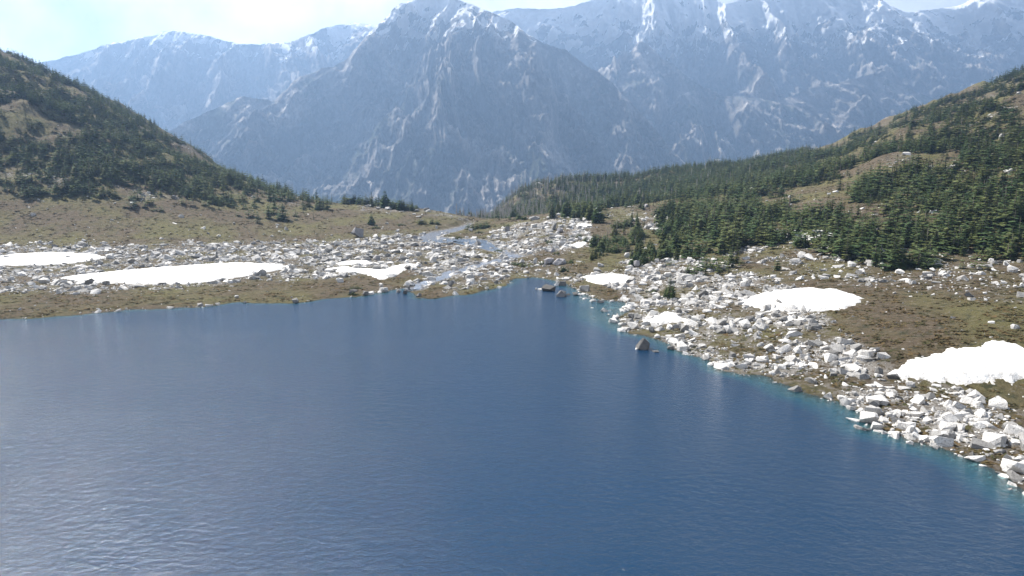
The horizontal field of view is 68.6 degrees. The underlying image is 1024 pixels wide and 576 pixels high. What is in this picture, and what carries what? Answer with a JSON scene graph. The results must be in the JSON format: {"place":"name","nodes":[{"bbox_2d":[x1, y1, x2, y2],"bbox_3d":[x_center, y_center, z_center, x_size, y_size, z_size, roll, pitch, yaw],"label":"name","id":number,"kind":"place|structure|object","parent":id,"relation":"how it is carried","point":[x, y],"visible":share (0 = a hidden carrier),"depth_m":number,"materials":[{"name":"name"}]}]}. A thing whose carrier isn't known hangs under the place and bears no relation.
{"place":"outdoors","nodes":[
{"label":"outdoors","id":0,"kind":"place"},
{"bbox_2d":[35,23,374,131],"bbox_3d":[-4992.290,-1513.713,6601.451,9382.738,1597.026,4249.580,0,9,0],"label":"mountain","id":1,"kind":"structure","parent":0,"point":[170,80],"depth_m":6428.27,"materials":[{"name":"grey stone"}]},
{"bbox_2d":[168,0,685,215],"bbox_3d":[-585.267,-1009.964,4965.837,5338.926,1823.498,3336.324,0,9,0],"label":"mountain","id":2,"kind":"structure","parent":0,"point":[445,106],"depth_m":4493.57,"materials":[{"name":"grey stone"}]},
{"bbox_2d":[403,223,524,289],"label":"stream","id":3,"kind":"structure","parent":0,"point":[484,244],"depth_m":394.56,"materials":[{"name":"liquid"}]},
{"bbox_2d":[0,0,968,62],"label":"sky","id":4,"kind":"structure","parent":0,"point":[42,30],"materials":[{"name":"white"}]},
{"bbox_2d":[0,278,1023,575],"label":"lake","id":5,"kind":"structure","parent":0,"point":[522,426],"depth_m":106.01,"materials":[{"name":"liquid"}]},
{"bbox_2d":[542,284,555,290],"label":"boulder","id":6,"kind":"object","parent":5,"relation":"in","point":[546,287],"visible":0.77,"depth_m":255.13,"materials":[{"name":"stone"}]},
{"bbox_2d":[556,290,566,296],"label":"boulder","id":7,"kind":"object","parent":5,"relation":"in","point":[560,293],"visible":0.84,"depth_m":242.99,"materials":[{"name":"stone"}]},
{"bbox_2d":[635,338,649,349],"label":"boulder","id":8,"kind":"object","parent":5,"relation":"in","point":[643,344],"visible":0.79,"depth_m":170.80,"materials":[{"name":"stone"}]},
{"bbox_2d":[0,52,1023,500],"bbox_3d":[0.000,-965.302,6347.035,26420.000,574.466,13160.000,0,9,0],"label":"ground","id":9,"kind":"structure","parent":0,"point":[90,222],"depth_m":300.61,"materials":[{"name":"brown soil"}]},
{"bbox_2d":[0,252,105,265],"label":"snow patch","id":10,"kind":"object","parent":9,"relation":"on","point":[39,259],"visible":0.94,"depth_m":332.28,"materials":[{"name":"white snow"}]},
{"bbox_2d":[61,262,288,284],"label":"snow patch","id":11,"kind":"object","parent":9,"relation":"on","point":[194,273],"visible":0.91,"depth_m":290.67,"materials":[{"name":"white snow"}]},
{"bbox_2d":[336,260,369,264],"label":"snow patch","id":12,"kind":"object","parent":9,"relation":"on","point":[352,262],"visible":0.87,"depth_m":325.54,"materials":[{"name":"white snow"}]},
{"bbox_2d":[351,227,363,236],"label":"boulder","id":13,"kind":"object","parent":9,"relation":"on","point":[358,232],"visible":1,"depth_m":444.12,"materials":[{"name":"grey stone"}]},
{"bbox_2d":[367,216,375,224],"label":"conifer","id":14,"kind":"object","parent":9,"relation":"on","point":[371,220],"visible":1,"depth_m":497.25,"materials":[{"name":"green plant"}]},
{"bbox_2d":[327,264,418,278],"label":"snow patch","id":15,"kind":"object","parent":9,"relation":"on","point":[382,273],"visible":0.86,"depth_m":299.14,"materials":[{"name":"white snow"}]},
{"bbox_2d":[379,287,387,292],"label":"boulder","id":16,"kind":"object","parent":9,"relation":"on","point":[382,290],"visible":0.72,"depth_m":253.05,"materials":[{"name":"stone"}]},
{"bbox_2d":[379,191,389,207],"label":"conifer","id":17,"kind":"object","parent":9,"relation":"on","point":[384,203],"visible":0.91,"depth_m":569.50,"materials":[{"name":"green plant"}]},
{"bbox_2d":[398,255,407,260],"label":"boulder","id":18,"kind":"object","parent":9,"relation":"on","point":[401,257],"visible":0.69,"depth_m":337.12,"materials":[{"name":"stone"}]},
{"bbox_2d":[403,281,414,286],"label":"boulder","id":19,"kind":"object","parent":9,"relation":"on","point":[407,283],"visible":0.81,"depth_m":264.98,"materials":[{"name":"stone"}]},
{"bbox_2d":[417,218,427,224],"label":"shrub","id":20,"kind":"object","parent":9,"relation":"on","point":[420,222],"visible":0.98,"depth_m":511.85,"materials":[{"name":"green plant"}]},
{"bbox_2d":[422,271,432,275],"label":"boulder","id":21,"kind":"object","parent":9,"relation":"on","point":[428,273],"visible":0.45,"depth_m":287.93,"materials":[{"name":"stone"}]},
{"bbox_2d":[430,256,436,261],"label":"boulder","id":22,"kind":"object","parent":9,"relation":"on","point":[433,259],"visible":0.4,"depth_m":332.47,"materials":[{"name":"stone"}]},
{"bbox_2d":[465,274,474,278],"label":"boulder","id":23,"kind":"object","parent":9,"relation":"on","point":[470,276],"visible":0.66,"depth_m":279.37,"materials":[{"name":"stone"}]},
{"bbox_2d":[464,222,481,229],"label":"shrub","id":24,"kind":"object","parent":9,"relation":"on","point":[471,227],"visible":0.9,"depth_m":502.65,"materials":[{"name":"green plant"}]},
{"bbox_2d":[479,221,495,228],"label":"shrub","id":25,"kind":"object","parent":9,"relation":"on","point":[483,226],"visible":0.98,"depth_m":503.89,"materials":[{"name":"green plant"}]},
{"bbox_2d":[0,48,1023,274],"bbox_3d":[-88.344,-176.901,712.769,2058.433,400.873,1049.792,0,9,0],"label":"forest","id":26,"kind":"object","parent":9,"relation":"on","point":[980,212],"visible":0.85,"depth_m":500.33,"materials":[{"name":"green plant"}]},
{"bbox_2d":[0,90,1023,495],"bbox_3d":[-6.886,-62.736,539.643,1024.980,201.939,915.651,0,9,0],"label":"boulder field","id":27,"kind":"structure","parent":9,"relation":"on","point":[872,414],"depth_m":231.26,"materials":[{"name":"stone"}]},
{"bbox_2d":[0,78,1023,474],"bbox_3d":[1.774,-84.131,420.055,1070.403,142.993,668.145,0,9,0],"label":"heath","id":28,"kind":"object","parent":9,"relation":"on","point":[610,292],"visible":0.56,"depth_m":232.09,"materials":[{"name":"brown plant"}]},
{"bbox_2d":[508,207,516,217],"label":"conifer","id":29,"kind":"object","parent":9,"relation":"on","point":[513,213],"visible":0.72,"depth_m":598.54,"materials":[{"name":"green plant"}]},
{"bbox_2d":[518,262,533,266],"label":"shrub","id":30,"kind":"object","parent":9,"relation":"on","point":[524,265],"visible":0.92,"depth_m":313.34,"materials":[{"name":"green plant"}]},
{"bbox_2d":[529,216,539,219],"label":"boulder","id":31,"kind":"object","parent":9,"relation":"on","point":[534,218],"visible":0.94,"depth_m":497.92,"materials":[{"name":"stone"}]},
{"bbox_2d":[544,258,553,263],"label":"boulder","id":32,"kind":"object","parent":9,"relation":"on","point":[548,260],"visible":0.93,"depth_m":314.22,"materials":[{"name":"grey stone"}]},
{"bbox_2d":[545,191,555,204],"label":"conifer","id":33,"kind":"object","parent":9,"relation":"on","point":[552,196],"visible":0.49,"depth_m":796.64,"materials":[{"name":"green plant"}]},
{"bbox_2d":[548,202,557,218],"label":"conifer","id":34,"kind":"object","parent":9,"relation":"on","point":[551,211],"visible":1,"depth_m":492.35,"materials":[{"name":"green plant"}]},
{"bbox_2d":[555,202,560,213],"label":"conifer","id":35,"kind":"object","parent":9,"relation":"on","point":[557,209],"visible":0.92,"depth_m":518.84,"materials":[{"name":"green plant"}]},
{"bbox_2d":[552,258,565,265],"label":"boulder","id":36,"kind":"object","parent":9,"relation":"on","point":[559,261],"visible":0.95,"depth_m":307.48,"materials":[{"name":"grey stone"}]},
{"bbox_2d":[555,240,565,245],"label":"boulder","id":37,"kind":"object","parent":9,"relation":"on","point":[560,242],"visible":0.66,"depth_m":371.73,"materials":[{"name":"stone"}]},
{"bbox_2d":[559,200,572,216],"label":"conifer","id":38,"kind":"object","parent":9,"relation":"on","point":[566,213],"visible":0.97,"depth_m":495.80,"materials":[{"name":"green plant"}]},
{"bbox_2d":[569,241,586,247],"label":"snow patch","id":39,"kind":"object","parent":9,"relation":"on","point":[579,244],"visible":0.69,"depth_m":369.32,"materials":[{"name":"white snow"}]},
{"bbox_2d":[572,203,593,216],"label":"conifer","id":40,"kind":"object","parent":9,"relation":"on","point":[580,209],"visible":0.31,"depth_m":495.60,"materials":[{"name":"green plant"}]},
{"bbox_2d":[579,285,589,291],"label":"boulder","id":41,"kind":"object","parent":9,"relation":"on","point":[585,288],"visible":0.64,"depth_m":253.92,"materials":[{"name":"stone"}]},
{"bbox_2d":[574,204,603,216],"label":"conifer","id":42,"kind":"object","parent":9,"relation":"on","point":[578,214],"visible":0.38,"depth_m":495.19,"materials":[{"name":"green plant"}]},
{"bbox_2d":[585,201,594,219],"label":"conifer","id":43,"kind":"object","parent":9,"relation":"on","point":[588,215],"visible":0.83,"depth_m":474.50,"materials":[{"name":"green plant"}]},
{"bbox_2d":[589,248,594,260],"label":"conifer","id":44,"kind":"object","parent":9,"relation":"on","point":[591,257],"visible":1,"depth_m":313.37,"materials":[{"name":"green plant"}]},
{"bbox_2d":[589,232,598,246],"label":"conifer","id":45,"kind":"object","parent":9,"relation":"on","point":[594,240],"visible":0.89,"depth_m":357.65,"materials":[{"name":"green plant"}]},
{"bbox_2d":[583,232,608,242],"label":"conifer","id":46,"kind":"object","parent":9,"relation":"on","point":[586,240],"visible":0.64,"depth_m":378.80,"materials":[{"name":"plant"}]},
{"bbox_2d":[591,203,604,222],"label":"conifer","id":47,"kind":"object","parent":9,"relation":"on","point":[598,218],"visible":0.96,"depth_m":457.26,"materials":[{"name":"green plant"}]},
{"bbox_2d":[594,187,603,197],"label":"conifer","id":48,"kind":"object","parent":9,"relation":"on","point":[599,192],"visible":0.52,"depth_m":822.54,"materials":[{"name":"green plant"}]},
{"bbox_2d":[597,240,606,251],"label":"conifer","id":49,"kind":"object","parent":9,"relation":"on","point":[601,246],"visible":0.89,"depth_m":343.24,"materials":[{"name":"green plant"}]},
{"bbox_2d":[580,273,630,284],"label":"snow patch","id":50,"kind":"object","parent":9,"relation":"on","point":[601,279],"visible":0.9,"depth_m":270.67,"materials":[{"name":"white snow"}]},
{"bbox_2d":[609,193,615,207],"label":"conifer","id":51,"kind":"object","parent":9,"relation":"on","point":[612,200],"visible":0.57,"depth_m":628.90,"materials":[{"name":"green plant"}]},
{"bbox_2d":[599,241,626,252],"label":"conifer","id":52,"kind":"object","parent":9,"relation":"on","point":[617,249],"visible":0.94,"depth_m":341.06,"materials":[{"name":"green plant"}]},
{"bbox_2d":[608,317,617,323],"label":"boulder","id":53,"kind":"object","parent":9,"relation":"on","point":[612,320],"visible":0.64,"depth_m":201.90,"materials":[{"name":"stone"}]},
{"bbox_2d":[610,226,619,237],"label":"conifer","id":54,"kind":"object","parent":9,"relation":"on","point":[614,233],"visible":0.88,"depth_m":390.72,"materials":[{"name":"green plant"}]},
{"bbox_2d":[610,218,626,228],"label":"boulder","id":55,"kind":"object","parent":9,"relation":"on","point":[620,225],"visible":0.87,"depth_m":430.26,"materials":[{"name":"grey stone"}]},
{"bbox_2d":[617,328,625,333],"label":"boulder","id":56,"kind":"object","parent":9,"relation":"on","point":[620,330],"visible":0.43,"depth_m":190.26,"materials":[{"name":"stone"}]},
{"bbox_2d":[620,194,624,206],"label":"conifer","id":57,"kind":"object","parent":9,"relation":"on","point":[623,203],"visible":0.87,"depth_m":628.65,"materials":[{"name":"green plant"}]},
{"bbox_2d":[611,237,634,244],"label":"conifer","id":58,"kind":"object","parent":9,"relation":"on","point":[613,241],"visible":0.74,"depth_m":366.79,"materials":[{"name":"green plant"}]},
{"bbox_2d":[627,322,638,328],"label":"boulder","id":59,"kind":"object","parent":9,"relation":"on","point":[633,325],"visible":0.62,"depth_m":193.68,"materials":[{"name":"stone"}]},
{"bbox_2d":[460,144,809,217],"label":"dead forest","id":60,"kind":"object","parent":9,"relation":"on","point":[518,199],"visible":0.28,"depth_m":909.72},
{"bbox_2d":[628,253,641,266],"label":"conifer","id":61,"kind":"object","parent":9,"relation":"on","point":[634,257],"visible":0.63,"depth_m":293.49,"materials":[{"name":"green plant"}]},
{"bbox_2d":[632,193,641,204],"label":"conifer","id":62,"kind":"object","parent":9,"relation":"on","point":[636,200],"visible":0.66,"depth_m":631.53,"materials":[{"name":"green plant"}]},
{"bbox_2d":[634,260,639,267],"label":"boulder","id":63,"kind":"object","parent":9,"relation":"on","point":[636,263],"visible":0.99,"depth_m":287.98,"materials":[{"name":"grey stone"}]},
{"bbox_2d":[633,313,641,318],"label":"boulder","id":64,"kind":"object","parent":9,"relation":"on","point":[637,316],"visible":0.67,"depth_m":205.91,"materials":[{"name":"stone"}]},
{"bbox_2d":[633,221,643,232],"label":"conifer","id":65,"kind":"object","parent":9,"relation":"on","point":[636,227],"visible":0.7,"depth_m":398.21,"materials":[{"name":"green plant"}]},
{"bbox_2d":[634,229,642,242],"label":"conifer","id":66,"kind":"object","parent":9,"relation":"on","point":[639,236],"visible":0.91,"depth_m":368.54,"materials":[{"name":"green plant"}]},
{"bbox_2d":[628,227,649,238],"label":"conifer","id":67,"kind":"object","parent":9,"relation":"on","point":[644,235],"visible":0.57,"depth_m":381.79,"materials":[{"name":"green plant"}]},
{"bbox_2d":[637,243,642,255],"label":"conifer","id":68,"kind":"object","parent":9,"relation":"on","point":[641,249],"visible":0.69,"depth_m":323.07,"materials":[{"name":"green plant"}]},
{"bbox_2d":[640,252,660,261],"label":"conifer","id":69,"kind":"object","parent":9,"relation":"on","point":[647,258],"visible":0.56,"depth_m":307.34,"materials":[{"name":"green plant"}]},
{"bbox_2d":[647,243,654,256],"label":"conifer","id":70,"kind":"object","parent":9,"relation":"on","point":[649,249],"visible":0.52,"depth_m":319.56,"materials":[{"name":"green plant"}]},
{"bbox_2d":[647,310,657,315],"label":"boulder","id":71,"kind":"object","parent":9,"relation":"on","point":[652,312],"visible":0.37,"depth_m":207.23,"materials":[{"name":"stone"}]},
{"bbox_2d":[651,245,656,258],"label":"conifer","id":72,"kind":"object","parent":9,"relation":"on","point":[653,252],"visible":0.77,"depth_m":309.66,"materials":[{"name":"green plant"}]},
{"bbox_2d":[652,293,660,298],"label":"boulder","id":73,"kind":"object","parent":9,"relation":"on","point":[657,295],"visible":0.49,"depth_m":233.61,"materials":[{"name":"stone"}]},
{"bbox_2d":[650,202,665,215],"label":"conifer","id":74,"kind":"object","parent":9,"relation":"on","point":[655,210],"visible":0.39,"depth_m":477.36,"materials":[{"name":"green plant"}]},
{"bbox_2d":[654,205,666,222],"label":"conifer","id":75,"kind":"object","parent":9,"relation":"on","point":[657,215],"visible":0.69,"depth_m":440.70,"materials":[{"name":"green plant"}]},
{"bbox_2d":[656,251,664,260],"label":"conifer","id":76,"kind":"object","parent":9,"relation":"on","point":[660,256],"visible":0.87,"depth_m":303.02,"materials":[{"name":"green plant"}]},
{"bbox_2d":[656,299,664,304],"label":"boulder","id":77,"kind":"object","parent":9,"relation":"on","point":[660,302],"visible":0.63,"depth_m":223.45,"materials":[{"name":"stone"}]},
{"bbox_2d":[656,213,665,226],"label":"conifer","id":78,"kind":"object","parent":9,"relation":"on","point":[659,223],"visible":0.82,"depth_m":416.99,"materials":[{"name":"green plant"}]},
{"bbox_2d":[657,230,666,242],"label":"conifer","id":79,"kind":"object","parent":9,"relation":"on","point":[663,237],"visible":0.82,"depth_m":357.55,"materials":[{"name":"green plant"}]},
{"bbox_2d":[655,223,672,234],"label":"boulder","id":80,"kind":"object","parent":9,"relation":"on","point":[662,228],"visible":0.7,"depth_m":383.07,"materials":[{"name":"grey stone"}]},
{"bbox_2d":[660,200,668,215],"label":"conifer","id":81,"kind":"object","parent":9,"relation":"on","point":[664,206],"visible":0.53,"depth_m":465.32,"materials":[{"name":"green plant"}]},
{"bbox_2d":[643,311,686,323],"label":"snow patch","id":82,"kind":"object","parent":9,"relation":"on","point":[667,317],"visible":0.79,"depth_m":199.59,"materials":[{"name":"white snow"}]},
{"bbox_2d":[664,245,671,257],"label":"conifer","id":83,"kind":"object","parent":9,"relation":"on","point":[668,253],"visible":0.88,"depth_m":306.49,"materials":[{"name":"green plant"}]},
{"bbox_2d":[665,275,671,297],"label":"conifer","id":84,"kind":"object","parent":9,"relation":"on","point":[669,289],"visible":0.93,"depth_m":230.79,"materials":[{"name":"green plant"}]},
{"bbox_2d":[665,217,673,232],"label":"conifer","id":85,"kind":"object","parent":9,"relation":"on","point":[670,226],"visible":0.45,"depth_m":387.39,"materials":[{"name":"green plant"}]},
{"bbox_2d":[670,283,675,297],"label":"conifer","id":86,"kind":"object","parent":9,"relation":"on","point":[673,293],"visible":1,"depth_m":228.02,"materials":[{"name":"green plant"}]},
{"bbox_2d":[668,338,678,343],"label":"boulder","id":87,"kind":"object","parent":9,"relation":"on","point":[673,340],"visible":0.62,"depth_m":176.40,"materials":[{"name":"stone"}]},
{"bbox_2d":[672,247,678,260],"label":"conifer","id":88,"kind":"object","parent":9,"relation":"on","point":[675,256],"visible":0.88,"depth_m":296.74,"materials":[{"name":"green plant"}]},
{"bbox_2d":[668,229,684,252],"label":"conifer","id":89,"kind":"object","parent":9,"relation":"on","point":[673,246],"visible":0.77,"depth_m":317.27,"materials":[{"name":"green plant"}]},
{"bbox_2d":[673,207,680,221],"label":"conifer","id":90,"kind":"object","parent":9,"relation":"on","point":[677,210],"visible":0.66,"depth_m":420.26,"materials":[{"name":"green plant"}]},
{"bbox_2d":[673,214,682,233],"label":"conifer","id":91,"kind":"object","parent":9,"relation":"on","point":[679,225],"visible":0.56,"depth_m":374.90,"materials":[{"name":"green plant"}]},
{"bbox_2d":[670,217,693,236],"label":"conifer","id":92,"kind":"object","parent":9,"relation":"on","point":[675,226],"visible":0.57,"depth_m":367.70,"materials":[{"name":"green plant"}]},
{"bbox_2d":[679,235,691,243],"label":"conifer","id":93,"kind":"object","parent":9,"relation":"on","point":[682,238],"visible":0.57,"depth_m":345.24,"materials":[{"name":"green plant"}]},
{"bbox_2d":[742,287,863,311],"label":"snow patch","id":94,"kind":"object","parent":9,"relation":"on","point":[812,299],"visible":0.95,"depth_m":206.12,"materials":[{"name":"white snow"}]},
{"bbox_2d":[785,229,831,239],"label":"snow patch","id":95,"kind":"object","parent":9,"relation":"on","point":[810,234],"visible":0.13,"depth_m":319.44,"materials":[{"name":"white snow"}]},
{"bbox_2d":[865,394,888,405],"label":"boulder","id":96,"kind":"object","parent":9,"relation":"on","point":[882,399],"visible":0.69,"depth_m":130.12,"materials":[{"name":"stone"}]},
{"bbox_2d":[895,422,915,429],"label":"boulder","id":97,"kind":"object","parent":9,"relation":"on","point":[902,425],"visible":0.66,"depth_m":117.48,"materials":[{"name":"stone"}]},
{"bbox_2d":[929,436,953,446],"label":"boulder","id":98,"kind":"object","parent":9,"relation":"on","point":[943,441],"visible":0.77,"depth_m":110.55,"materials":[{"name":"stone"}]},
{"bbox_2d":[929,428,956,438],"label":"boulder","id":99,"kind":"object","parent":9,"relation":"on","point":[950,433],"visible":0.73,"depth_m":113.44,"materials":[{"name":"stone"}]},
{"bbox_2d":[939,421,955,430],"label":"boulder","id":100,"kind":"object","parent":9,"relation":"on","point":[943,425],"visible":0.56,"depth_m":116.21,"materials":[{"name":"stone"}]},
{"bbox_2d":[887,340,1023,385],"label":"snow patch","id":101,"kind":"object","parent":9,"relation":"on","point":[991,361],"visible":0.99,"depth_m":143.42,"materials":[{"name":"white snow"}]},
{"bbox_2d":[950,422,964,431],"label":"boulder","id":102,"kind":"object","parent":9,"relation":"on","point":[960,427],"visible":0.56,"depth_m":115.77,"materials":[{"name":"stone"}]},
{"bbox_2d":[982,431,1006,446],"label":"boulder","id":103,"kind":"object","parent":9,"relation":"on","point":[997,440],"visible":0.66,"depth_m":109.92,"materials":[{"name":"stone"}]},
{"bbox_2d":[1000,458,1023,472],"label":"boulder","id":104,"kind":"object","parent":9,"relation":"on","point":[1015,466],"visible":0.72,"depth_m":100.70,"materials":[{"name":"stone"}]},
{"bbox_2d":[1003,424,1023,434],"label":"boulder","id":105,"kind":"object","parent":9,"relation":"on","point":[1013,429],"visible":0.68,"depth_m":114.54,"materials":[{"name":"stone"}]},
{"bbox_2d":[492,0,1023,162],"bbox_3d":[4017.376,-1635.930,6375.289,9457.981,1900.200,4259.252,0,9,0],"label":"mountain","id":106,"kind":"structure","parent":0,"point":[774,50],"depth_m":6157.55,"materials":[{"name":"grey stone"}]},
{"bbox_2d":[596,41,934,175],"bbox_3d":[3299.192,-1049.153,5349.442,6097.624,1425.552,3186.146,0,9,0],"label":"mountain","id":107,"kind":"structure","parent":0,"point":[670,101],"depth_m":5218.52,"materials":[{"name":"grey stone"}]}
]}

